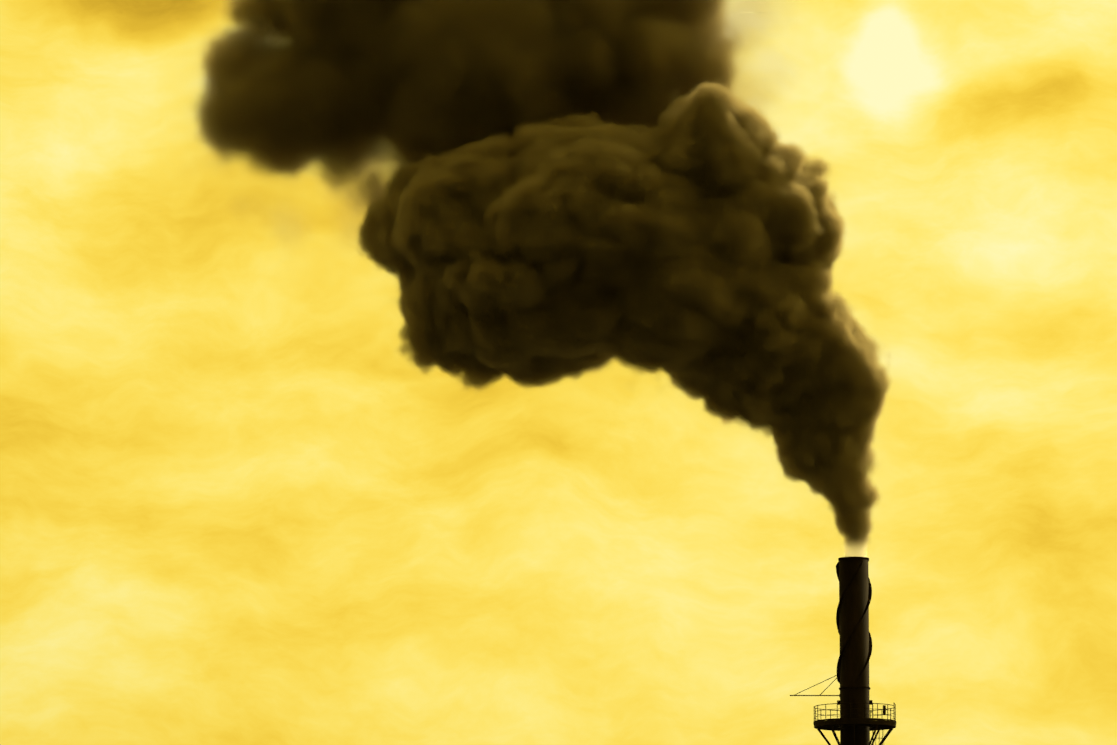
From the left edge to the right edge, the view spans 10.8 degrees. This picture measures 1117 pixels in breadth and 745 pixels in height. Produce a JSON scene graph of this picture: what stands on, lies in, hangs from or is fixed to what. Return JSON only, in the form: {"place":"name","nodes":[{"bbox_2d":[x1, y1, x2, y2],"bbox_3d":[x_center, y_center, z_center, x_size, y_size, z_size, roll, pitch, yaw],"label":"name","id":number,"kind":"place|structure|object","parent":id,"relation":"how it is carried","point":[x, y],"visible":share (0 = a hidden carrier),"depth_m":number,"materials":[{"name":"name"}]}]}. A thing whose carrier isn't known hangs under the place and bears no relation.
{"place":"outdoors","nodes":[
{"label":"outdoors","id":0,"kind":"place"},
{"bbox_2d":[0,0,1116,744],"label":"sky","id":1,"kind":"structure","parent":0,"point":[372,372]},
{"label":"ground","id":2,"kind":"structure","parent":0,"visible":0},
{"bbox_2d":[836,557,871,744],"bbox_3d":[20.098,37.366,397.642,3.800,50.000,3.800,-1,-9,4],"label":"stack","id":3,"kind":"object","parent":2,"relation":"on","point":[852,612],"visible":1,"depth_m":399.76,"materials":[{"name":"metal"}]},
{"bbox_2d":[790,672,895,744],"bbox_3d":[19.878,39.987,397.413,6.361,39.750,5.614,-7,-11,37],"label":"platform","id":4,"kind":"structure","parent":3,"relation":"attached to","point":[833,725],"depth_m":398.29,"materials":[{"name":"black metal"}]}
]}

